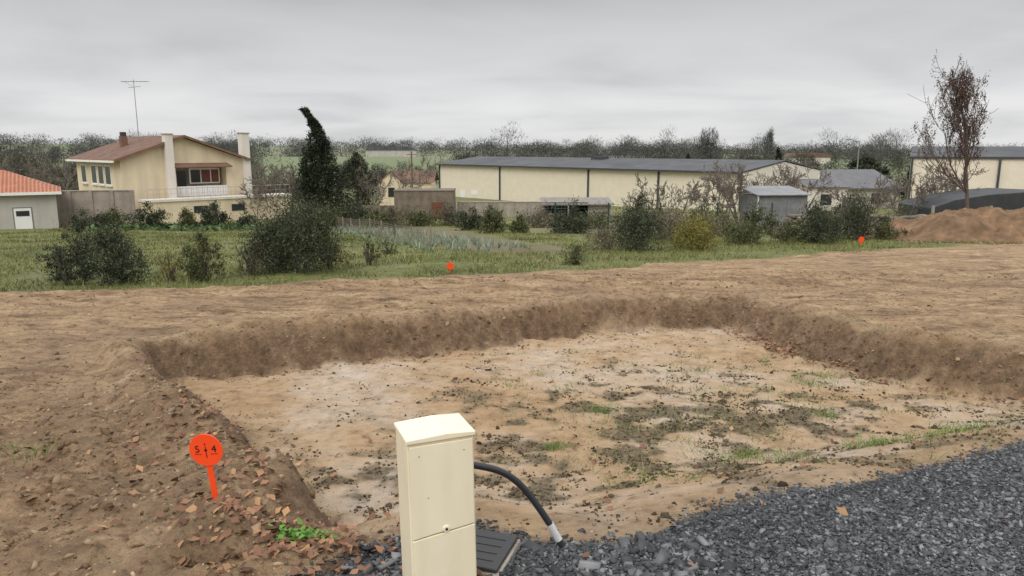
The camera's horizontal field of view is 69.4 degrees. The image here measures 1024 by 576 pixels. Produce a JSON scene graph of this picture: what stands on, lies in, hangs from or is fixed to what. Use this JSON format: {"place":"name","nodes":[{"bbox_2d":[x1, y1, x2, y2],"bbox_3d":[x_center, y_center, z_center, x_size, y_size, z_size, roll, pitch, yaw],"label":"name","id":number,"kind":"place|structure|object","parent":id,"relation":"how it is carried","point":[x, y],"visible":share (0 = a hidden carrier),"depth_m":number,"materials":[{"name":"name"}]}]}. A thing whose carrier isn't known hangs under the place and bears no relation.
{"place":"outdoors","nodes":[
{"label":"outdoors","id":0,"kind":"place"},
{"bbox_2d":[0,143,1023,575],"bbox_3d":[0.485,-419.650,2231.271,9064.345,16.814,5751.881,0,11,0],"label":"ground","id":1,"kind":"structure","parent":0,"point":[308,419],"depth_m":7.82,"materials":[{"name":"soil"}]},
{"bbox_2d":[0,170,61,228],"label":"tiled garage","id":2,"kind":"structure","parent":1,"relation":"on","point":[27,202],"depth_m":43.27,"materials":[{"name":"paint"}]},
{"bbox_2d":[13,208,32,228],"bbox_3d":[-28.468,-3.869,43.123,0.850,1.550,0.039,-6,12,-30],"label":"door","id":3,"kind":"structure","parent":2,"relation":"in","point":[21,222],"depth_m":43.09,"materials":[{"name":"white paint"}]},
{"bbox_2d":[24,155,77,189],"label":"bare tree","id":4,"kind":"object","parent":1,"relation":"on","point":[70,179],"visible":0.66,"depth_m":67.00,"materials":[{"name":"grey plant"}]},
{"bbox_2d":[33,215,98,285],"bbox_3d":[-8.669,-0.711,14.328,1.083,1.409,0.947,5,12,26],"label":"evergreen shrub","id":5,"kind":"object","parent":1,"relation":"on","point":[61,265],"visible":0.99,"depth_m":14.32,"materials":[{"name":"green plant"}]},
{"bbox_2d":[57,220,105,279],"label":"evergreen shrub","id":6,"kind":"object","parent":1,"relation":"on","point":[84,236],"visible":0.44,"depth_m":15.41,"materials":[{"name":"green plant"}]},
{"bbox_2d":[65,206,106,230],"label":"laurel bush","id":7,"kind":"object","parent":1,"relation":"on","point":[74,217],"visible":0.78,"depth_m":40.73,"materials":[{"name":"green plant"}]},
{"bbox_2d":[56,191,132,227],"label":"panels","id":8,"kind":"object","parent":1,"relation":"on","point":[101,200],"visible":0.43,"depth_m":46.31,"materials":[{"name":"concrete"}]},
{"bbox_2d":[89,203,138,229],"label":"laurel bush","id":9,"kind":"object","parent":1,"relation":"on","point":[111,218],"visible":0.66,"depth_m":41.81,"materials":[{"name":"green plant"}]},
{"bbox_2d":[74,217,156,285],"bbox_3d":[-7.611,-0.756,14.461,1.534,1.454,1.647,0,11,0],"label":"evergreen shrub","id":10,"kind":"object","parent":1,"relation":"on","point":[118,264],"visible":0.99,"depth_m":14.26,"materials":[{"name":"green plant"}]},
{"bbox_2d":[76,143,177,222],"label":"house","id":11,"kind":"structure","parent":1,"relation":"on","point":[139,174],"depth_m":52.67,"materials":[{"name":"paint"}]},
{"bbox_2d":[67,135,183,160],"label":"roof","id":12,"kind":"structure","parent":11,"relation":"on","point":[112,151],"depth_m":55.30,"materials":[{"name":"tile"}]},
{"bbox_2d":[173,138,224,162],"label":"gable top","id":13,"kind":"structure","parent":11,"relation":"attached to","point":[187,151],"depth_m":54.79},
{"bbox_2d":[174,162,232,167],"bbox_3d":[-23.028,-9.144,55.041,4.350,0.330,0.550,-10,15,-44],"label":"loggia canopy","id":14,"kind":"object","parent":13,"relation":"attached to","point":[190,165],"visible":0.86,"depth_m":54.84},
{"bbox_2d":[129,201,173,228],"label":"laurel bush","id":15,"kind":"object","parent":1,"relation":"on","point":[151,218],"visible":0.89,"depth_m":42.79,"materials":[{"name":"green plant"}]},
{"bbox_2d":[161,134,176,197],"bbox_3d":[-24.725,-7.867,53.555,0.550,6.350,0.549,-10,15,-44],"label":"chimney front","id":16,"kind":"object","parent":1,"relation":"on","point":[169,165],"visible":0.57,"depth_m":53.18,"materials":[{"name":"paint"}]},
{"bbox_2d":[154,244,187,281],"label":"yellow shrub","id":17,"kind":"object","parent":1,"relation":"on","point":[171,269],"visible":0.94,"depth_m":14.94,"materials":[{"name":"green plant"}]},
{"bbox_2d":[70,221,281,230],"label":"vegetable rows","id":18,"kind":"object","parent":1,"relation":"on","point":[173,226],"visible":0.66,"depth_m":40.99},
{"bbox_2d":[176,206,199,227],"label":"laurel bush","id":19,"kind":"object","parent":1,"relation":"on","point":[188,218],"visible":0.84,"depth_m":42.84,"materials":[{"name":"green plant"}]},
{"bbox_2d":[178,195,224,197],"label":"wall below loggia","id":20,"kind":"structure","parent":1,"relation":"on","point":[201,196],"depth_m":55.54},
{"bbox_2d":[177,185,227,196],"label":"loggia parapet","id":21,"kind":"structure","parent":20,"relation":"on","point":[210,191],"depth_m":55.52,"materials":[{"name":"white paint"}]},
{"bbox_2d":[175,228,230,282],"bbox_3d":[-6.328,-0.669,15.072,0.706,1.160,1.064,5,12,27],"label":"evergreen shrub","id":22,"kind":"object","parent":1,"relation":"on","point":[197,263],"visible":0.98,"depth_m":14.96,"materials":[{"name":"green plant"}]},
{"bbox_2d":[189,434,222,500],"bbox_3d":[-1.483,0.910,3.639,0.168,0.417,0.017,-3,13,5],"label":"survey marker sign","id":23,"kind":"object","parent":1,"relation":"on","point":[206,450],"visible":0.96,"depth_m":3.61,"materials":[{"name":"plastic"}]},
{"bbox_2d":[195,200,233,226],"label":"laurel bush","id":24,"kind":"object","parent":1,"relation":"on","point":[208,218],"visible":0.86,"depth_m":43.92,"materials":[{"name":"green plant"}]},
{"bbox_2d":[140,196,290,223],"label":"terrace","id":25,"kind":"structure","parent":1,"relation":"on","point":[174,208],"depth_m":54.59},
{"bbox_2d":[138,193,291,202],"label":"terrace slab","id":26,"kind":"structure","parent":25,"relation":"attached to","point":[193,198],"depth_m":53.92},
{"bbox_2d":[218,153,243,194],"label":"wall","id":27,"kind":"structure","parent":1,"relation":"on","point":[231,176],"depth_m":57.12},
{"bbox_2d":[237,134,252,193],"bbox_3d":[-20.836,-8.759,57.885,0.599,6.500,0.700,-10,15,-44],"label":"chimney side","id":28,"kind":"object","parent":1,"relation":"on","point":[243,145],"visible":0.57,"depth_m":57.38,"materials":[{"name":"paint"}]},
{"bbox_2d":[234,239,275,274],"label":"dry shrub","id":29,"kind":"object","parent":1,"relation":"on","point":[253,265],"visible":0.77,"depth_m":15.91,"materials":[{"name":"green plant"}]},
{"bbox_2d":[243,173,295,211],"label":"bare tree","id":30,"kind":"object","parent":1,"relation":"on","point":[262,184],"visible":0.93,"depth_m":56.39,"materials":[{"name":"grey plant"}]},
{"bbox_2d":[269,160,303,206],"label":"bare tree","id":31,"kind":"object","parent":1,"relation":"on","point":[292,172],"visible":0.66,"depth_m":61.37,"materials":[{"name":"grey plant"}]},
{"bbox_2d":[251,193,326,270],"bbox_3d":[-5.248,-1.309,17.233,2.180,1.834,2.046,0,11,0],"label":"evergreen shrub","id":32,"kind":"object","parent":1,"relation":"on","point":[274,241],"visible":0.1,"depth_m":16.99,"materials":[{"name":"green plant"}]},
{"bbox_2d":[227,174,351,274],"bbox_3d":[-4.776,-1.435,16.242,2.272,2.338,2.738,6,12,27],"label":"evergreen shrub","id":33,"kind":"object","parent":1,"relation":"on","point":[302,236],"visible":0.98,"depth_m":16.14,"materials":[{"name":"green plant"}]},
{"bbox_2d":[264,518,321,542],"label":"weed plant","id":34,"kind":"object","parent":1,"relation":"on","point":[294,534],"visible":0.91,"depth_m":3.48,"materials":[{"name":"green plant"}]},
{"bbox_2d":[293,106,347,212],"bbox_3d":[-15.931,-10.127,61.196,4.536,9.724,4.570,0,11,0],"label":"cypress tree","id":35,"kind":"object","parent":1,"relation":"on","point":[319,149],"visible":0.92,"depth_m":60.57,"materials":[{"name":"green plant"}]},
{"bbox_2d":[307,198,349,227],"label":"laurel bush","id":36,"kind":"object","parent":1,"relation":"on","point":[331,209],"visible":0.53,"depth_m":43.88,"materials":[{"name":"green plant"}]},
{"bbox_2d":[318,221,355,268],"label":"yellow shrub","id":37,"kind":"object","parent":1,"relation":"on","point":[341,253],"visible":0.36,"depth_m":17.53,"materials":[{"name":"green plant"}]},
{"bbox_2d":[334,192,375,228],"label":"laurel bush","id":38,"kind":"object","parent":1,"relation":"on","point":[361,212],"visible":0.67,"depth_m":44.54,"materials":[{"name":"green plant"}]},
{"bbox_2d":[332,151,381,213],"bbox_3d":[-13.417,-8.622,63.538,4.572,6.333,4.346,10,15,43],"label":"evergreen tree","id":39,"kind":"object","parent":1,"relation":"on","point":[354,160],"visible":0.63,"depth_m":62.94,"materials":[{"name":"green plant"}]},
{"bbox_2d":[357,172,393,204],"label":"bare tree","id":40,"kind":"object","parent":1,"relation":"on","point":[371,190],"visible":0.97,"depth_m":61.97,"materials":[{"name":"grey plant"}]},
{"bbox_2d":[357,206,395,229],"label":"laurel bush","id":41,"kind":"object","parent":1,"relation":"on","point":[375,217],"visible":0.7,"depth_m":42.84,"materials":[{"name":"green plant"}]},
{"bbox_2d":[334,216,431,246],"bbox_3d":[-7.201,-2.966,36.037,0.242,2.254,21.784,-4,12,-23],"label":"garden netting","id":42,"kind":"object","parent":1,"relation":"on","point":[381,226],"visible":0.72,"depth_m":31.12,"materials":[{"name":"grey fabric"}]},
{"bbox_2d":[365,146,417,156],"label":"farm building","id":43,"kind":"structure","parent":1,"relation":"on","point":[387,151],"depth_m":324.52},
{"bbox_2d":[379,202,413,228],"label":"laurel bush","id":44,"kind":"object","parent":1,"relation":"on","point":[395,218],"visible":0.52,"depth_m":44.56,"materials":[{"name":"green plant"}]},
{"bbox_2d":[385,158,423,187],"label":"bare tree","id":45,"kind":"object","parent":1,"relation":"on","point":[401,174],"visible":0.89,"depth_m":71.43,"materials":[{"name":"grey plant"}]},
{"bbox_2d":[356,188,455,218],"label":"concrete outbuilding","id":46,"kind":"structure","parent":1,"relation":"on","point":[428,199],"depth_m":57.76,"materials":[{"name":"concrete"}]},
{"bbox_2d":[377,170,438,204],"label":"tiled cottage","id":47,"kind":"structure","parent":1,"relation":"on","point":[388,197],"depth_m":79.49,"materials":[{"name":"paint"}]},
{"bbox_2d":[398,206,441,226],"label":"laurel bush","id":48,"kind":"object","parent":1,"relation":"on","point":[415,220],"visible":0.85,"depth_m":46.68,"materials":[{"name":"green plant"}]},
{"bbox_2d":[311,224,530,251],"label":"leek rows","id":49,"kind":"object","parent":1,"relation":"on","point":[448,242],"visible":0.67,"depth_m":28.96,"materials":[{"name":"green plant"}]},
{"bbox_2d":[394,413,476,575],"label":"electrical utility box","id":50,"kind":"object","parent":1,"relation":"on","point":[435,461],"visible":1,"depth_m":2.91,"materials":[{"name":"plastic"}]},
{"bbox_2d":[409,438,474,540],"bbox_3d":[-0.272,0.787,2.898,0.252,0.383,0.012,-5,11,-20],"label":"upper door","id":51,"kind":"structure","parent":50,"relation":"in","point":[443,471],"depth_m":2.89,"materials":[{"name":"plastic"}]},
{"bbox_2d":[413,523,475,575],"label":"lower door","id":52,"kind":"structure","parent":50,"relation":"in","point":[452,552],"depth_m":2.95,"materials":[{"name":"plastic"}]},
{"bbox_2d":[474,462,564,547],"bbox_3d":[-0.014,0.897,3.091,0.488,0.442,0.052,-2,11,-10],"label":"cable conduit","id":53,"kind":"object","parent":50,"relation":"attached to","point":[536,504],"visible":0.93,"depth_m":3.10,"materials":[{"name":"plastic"}]},
{"bbox_2d":[428,197,461,225],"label":"laurel bush","id":54,"kind":"object","parent":1,"relation":"on","point":[447,216],"visible":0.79,"depth_m":49.59,"materials":[{"name":"green plant"}]},
{"bbox_2d":[0,147,910,202],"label":"distant trees","id":55,"kind":"object","parent":1,"relation":"on","point":[898,164],"visible":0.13,"depth_m":151.45,"materials":[{"name":"plant"}]},
{"bbox_2d":[449,203,483,229],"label":"laurel bush","id":56,"kind":"object","parent":1,"relation":"on","point":[470,223],"visible":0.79,"depth_m":41.75,"materials":[{"name":"green plant"}]},
{"bbox_2d":[0,121,935,163],"bbox_3d":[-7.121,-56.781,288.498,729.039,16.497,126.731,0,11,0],"label":"distant trees","id":57,"kind":"object","parent":1,"relation":"on","point":[650,151],"visible":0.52,"depth_m":261.49,"materials":[{"name":"plant"}]},
{"bbox_2d":[473,203,509,233],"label":"laurel bush","id":58,"kind":"object","parent":1,"relation":"on","point":[491,221],"visible":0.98,"depth_m":37.84,"materials":[{"name":"green plant"}]},
{"bbox_2d":[475,529,520,575],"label":"inspection chamber","id":59,"kind":"object","parent":1,"relation":"on","point":[495,551],"visible":0.46,"depth_m":3.28,"materials":[{"name":"plastic"}]},
{"bbox_2d":[0,223,1022,291],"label":"meadow grass","id":60,"kind":"structure","parent":1,"relation":"on","point":[409,260],"depth_m":22.78,"materials":[{"name":"plant"}]},
{"bbox_2d":[0,270,1023,575],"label":"soil clods","id":61,"kind":"object","parent":1,"relation":"on","point":[256,526],"visible":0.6,"depth_m":5.27,"materials":[{"name":"soil"}]},
{"bbox_2d":[0,322,1023,575],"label":"dead leaves","id":62,"kind":"object","parent":1,"relation":"on","point":[302,548],"visible":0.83,"depth_m":3.63,"materials":[{"name":"plant"}]},
{"bbox_2d":[0,312,1023,493],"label":"grass tufts","id":63,"kind":"object","parent":1,"relation":"on","point":[874,442],"visible":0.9,"depth_m":5.98,"materials":[{"name":"plant"}]},
{"bbox_2d":[0,131,1023,155],"bbox_3d":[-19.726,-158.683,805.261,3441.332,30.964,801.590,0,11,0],"label":"hedgerows","id":64,"kind":"object","parent":1,"relation":"on","point":[89,140],"visible":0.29,"depth_m":557.47,"materials":[{"name":"plant"}]},
{"bbox_2d":[2,271,1022,569],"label":"pebbles","id":65,"kind":"object","parent":1,"relation":"on","point":[496,435],"visible":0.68,"depth_m":6.27,"materials":[{"name":"stone"}]},
{"bbox_2d":[458,202,587,216],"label":"wall","id":66,"kind":"structure","parent":1,"relation":"on","point":[510,211],"depth_m":59.83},
{"bbox_2d":[516,199,565,227],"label":"dry shrub","id":67,"kind":"object","parent":1,"relation":"on","point":[536,219],"visible":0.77,"depth_m":45.84,"materials":[{"name":"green plant"}]},
{"bbox_2d":[545,195,594,233],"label":"laurel bush","id":68,"kind":"object","parent":1,"relation":"on","point":[576,222],"visible":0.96,"depth_m":36.85,"materials":[{"name":"green plant"}]},
{"bbox_2d":[559,237,584,264],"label":"young shrub","id":69,"kind":"object","parent":1,"relation":"on","point":[575,254],"visible":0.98,"depth_m":19.32,"materials":[{"name":"green plant"}]},
{"bbox_2d":[540,197,612,216],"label":"outbuilding","id":70,"kind":"structure","parent":1,"relation":"on","point":[602,201],"depth_m":60.76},
{"bbox_2d":[583,201,624,229],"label":"dry shrub","id":71,"kind":"object","parent":1,"relation":"on","point":[599,218],"visible":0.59,"depth_m":43.81,"materials":[{"name":"green plant"}]},
{"bbox_2d":[580,219,631,249],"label":"dry shrub","id":72,"kind":"object","parent":1,"relation":"on","point":[605,241],"visible":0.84,"depth_m":24.77,"materials":[{"name":"green plant"}]},
{"bbox_2d":[203,331,1023,533],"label":"dark soil crumbs","id":73,"kind":"object","parent":1,"relation":"on","point":[664,514],"visible":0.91,"depth_m":6.07,"materials":[{"name":"soil"}]},
{"bbox_2d":[436,156,821,211],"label":"warehouse","id":74,"kind":"structure","parent":1,"relation":"on","point":[517,178],"depth_m":82.81,"materials":[{"name":"white paint"}]},
{"bbox_2d":[604,181,677,252],"bbox_3d":[4.087,-2.336,24.113,2.194,2.340,3.086,7,13,32],"label":"evergreen shrub","id":75,"kind":"object","parent":1,"relation":"on","point":[634,224],"visible":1,"depth_m":23.85,"materials":[{"name":"green plant"}]},
{"bbox_2d":[621,172,681,222],"bbox_3d":[5.632,-3.263,29.798,2.363,2.914,1.440,6,12,28],"label":"bare tree","id":76,"kind":"object","parent":1,"relation":"on","point":[641,187],"visible":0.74,"depth_m":29.63,"materials":[{"name":"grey plant"}]},
{"bbox_2d":[554,203,772,230],"bbox_3d":[8.753,-3.924,41.306,13.188,1.844,0.469,-2,11,-13],"label":"wire fence","id":77,"kind":"object","parent":1,"relation":"on","point":[584,208],"visible":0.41,"depth_m":40.47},
{"bbox_2d":[643,199,691,234],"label":"dry shrub","id":78,"kind":"object","parent":1,"relation":"on","point":[671,211],"visible":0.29,"depth_m":35.69,"materials":[{"name":"green plant"}]},
{"bbox_2d":[667,178,703,220],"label":"bare tree","id":79,"kind":"object","parent":1,"relation":"on","point":[690,197],"visible":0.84,"depth_m":52.81,"materials":[{"name":"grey plant"}]},
{"bbox_2d":[656,208,724,251],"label":"yellow shrub","id":80,"kind":"object","parent":1,"relation":"on","point":[691,230],"visible":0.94,"depth_m":24.83,"materials":[{"name":"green plant"}]},
{"bbox_2d":[685,175,740,218],"bbox_3d":[12.851,-5.543,47.384,3.287,3.430,2.227,0,11,0],"label":"bare tree","id":81,"kind":"object","parent":1,"relation":"on","point":[706,193],"visible":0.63,"depth_m":47.33,"materials":[{"name":"grey plant"}]},
{"bbox_2d":[681,195,748,233],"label":"dry shrub","id":82,"kind":"object","parent":1,"relation":"on","point":[701,213],"visible":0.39,"depth_m":37.74,"materials":[{"name":"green plant"}]},
{"bbox_2d":[699,159,746,221],"bbox_3d":[13.969,-6.152,47.799,2.944,4.430,3.362,-3,11,-15],"label":"bare tree","id":83,"kind":"object","parent":1,"relation":"on","point":[723,182],"visible":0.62,"depth_m":48.10,"materials":[{"name":"grey plant"}]},
{"bbox_2d":[702,161,750,224],"bbox_3d":[13.182,-5.740,45.617,3.956,4.227,2.304,-8,13,-36],"label":"bare tree","id":84,"kind":"object","parent":1,"relation":"on","point":[737,189],"visible":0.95,"depth_m":45.63,"materials":[{"name":"grey plant"}]},
{"bbox_2d":[697,205,761,237],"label":"dry shrub","id":85,"kind":"object","parent":1,"relation":"on","point":[720,222],"visible":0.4,"depth_m":32.94,"materials":[{"name":"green plant"}]},
{"bbox_2d":[696,126,775,158],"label":"poplar trees","id":86,"kind":"object","parent":1,"relation":"on","point":[769,135],"visible":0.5,"depth_m":293.92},
{"bbox_2d":[719,214,764,245],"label":"dry shrub","id":87,"kind":"object","parent":1,"relation":"on","point":[738,233],"visible":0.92,"depth_m":26.44,"materials":[{"name":"green plant"}]},
{"bbox_2d":[731,196,780,233],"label":"dry shrub","id":88,"kind":"object","parent":1,"relation":"on","point":[757,214],"visible":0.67,"depth_m":37.59,"materials":[{"name":"green plant"}]},
{"bbox_2d":[738,186,810,227],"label":"corrugated shed","id":89,"kind":"structure","parent":1,"relation":"on","point":[785,200],"depth_m":45.17,"materials":[{"name":"metal"}]},
{"bbox_2d":[762,215,812,242],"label":"dry shrub","id":90,"kind":"object","parent":1,"relation":"on","point":[792,235],"visible":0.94,"depth_m":28.43,"materials":[{"name":"green plant"}]},
{"bbox_2d":[792,160,832,208],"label":"bare tree","id":91,"kind":"object","parent":1,"relation":"on","point":[821,187],"visible":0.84,"depth_m":60.09,"materials":[{"name":"grey plant"}]},
{"bbox_2d":[792,188,848,244],"bbox_3d":[11.827,-2.781,28.528,2.049,2.149,2.987,3,11,16],"label":"evergreen shrub","id":92,"kind":"object","parent":1,"relation":"on","point":[823,223],"visible":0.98,"depth_m":28.10,"materials":[{"name":"green plant"}]},
{"bbox_2d":[796,179,850,210],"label":"white annexe","id":93,"kind":"structure","parent":1,"relation":"on","point":[837,183],"depth_m":69.53,"materials":[{"name":"paint"}]},
{"bbox_2d":[821,183,885,241],"bbox_3d":[13.927,-3.158,30.686,2.840,2.421,2.767,0,11,0],"label":"evergreen shrub","id":94,"kind":"object","parent":1,"relation":"on","point":[856,218],"visible":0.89,"depth_m":30.39,"materials":[{"name":"green plant"}]},
{"bbox_2d":[783,213,926,234],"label":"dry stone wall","id":95,"kind":"structure","parent":1,"relation":"on","point":[912,217],"depth_m":35.35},
{"bbox_2d":[841,156,894,178],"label":"evergreen tree","id":96,"kind":"object","parent":1,"relation":"on","point":[865,159],"visible":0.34,"depth_m":92.87,"materials":[{"name":"green plant"}]},
{"bbox_2d":[848,189,898,207],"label":"walls","id":97,"kind":"structure","parent":1,"relation":"on","point":[869,191],"depth_m":76.03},
{"bbox_2d":[820,169,904,188],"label":"roof front","id":98,"kind":"structure","parent":97,"relation":"on","point":[853,178],"depth_m":77.37,"materials":[{"name":"metal"}]},
{"bbox_2d":[861,174,907,214],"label":"bare tree","id":99,"kind":"object","parent":1,"relation":"on","point":[880,199],"visible":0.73,"depth_m":51.18,"materials":[{"name":"grey plant"}]},
{"bbox_2d":[869,210,912,240],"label":"dry shrub","id":100,"kind":"object","parent":1,"relation":"on","point":[882,232],"visible":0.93,"depth_m":30.91,"materials":[{"name":"green plant"}]},
{"bbox_2d":[881,177,909,215],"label":"bare tree","id":101,"kind":"object","parent":1,"relation":"on","point":[893,189],"visible":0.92,"depth_m":46.26,"materials":[{"name":"grey plant"}]},
{"bbox_2d":[898,165,947,212],"bbox_3d":[23.326,-5.084,41.660,2.238,3.827,3.912,2,11,13],"label":"bare tree","id":102,"kind":"object","parent":1,"relation":"on","point":[922,193],"visible":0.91,"depth_m":41.71,"materials":[{"name":"grey plant"}]},
{"bbox_2d":[860,206,1023,242],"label":"soil heap","id":103,"kind":"object","parent":1,"relation":"on","point":[986,223],"visible":0.66,"depth_m":30.17,"materials":[{"name":"soil"}]},
{"bbox_2d":[908,49,995,208],"bbox_3d":[19.746,-6.395,32.901,3.183,8.402,4.409,0,11,0],"label":"ash tree","id":104,"kind":"object","parent":1,"relation":"on","point":[959,94],"visible":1,"depth_m":32.60,"materials":[{"name":"brown plant"}]},
{"bbox_2d":[929,160,989,192],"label":"bare tree","id":105,"kind":"object","parent":1,"relation":"on","point":[954,185],"visible":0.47,"depth_m":43.81,"materials":[{"name":"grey plant"}]},
{"bbox_2d":[897,188,1023,216],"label":"tarpaulin shed","id":106,"kind":"structure","parent":1,"relation":"on","point":[1006,199],"depth_m":39.85,"materials":[{"name":"plastic"}]},
{"bbox_2d":[907,146,1023,199],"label":"warehouse","id":107,"kind":"structure","parent":1,"relation":"on","point":[1004,165],"depth_m":57.27,"materials":[{"name":"metal"}]},
{"bbox_2d":[0,0,1023,149],"label":"sky","id":108,"kind":"structure","parent":0,"point":[426,70],"materials":[{"name":"grey"}]},
{"bbox_2d":[285,437,1023,575],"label":"gravel","id":109,"kind":"structure","parent":0,"point":[667,550],"depth_m":3.49,"materials":[{"name":"gravel"}]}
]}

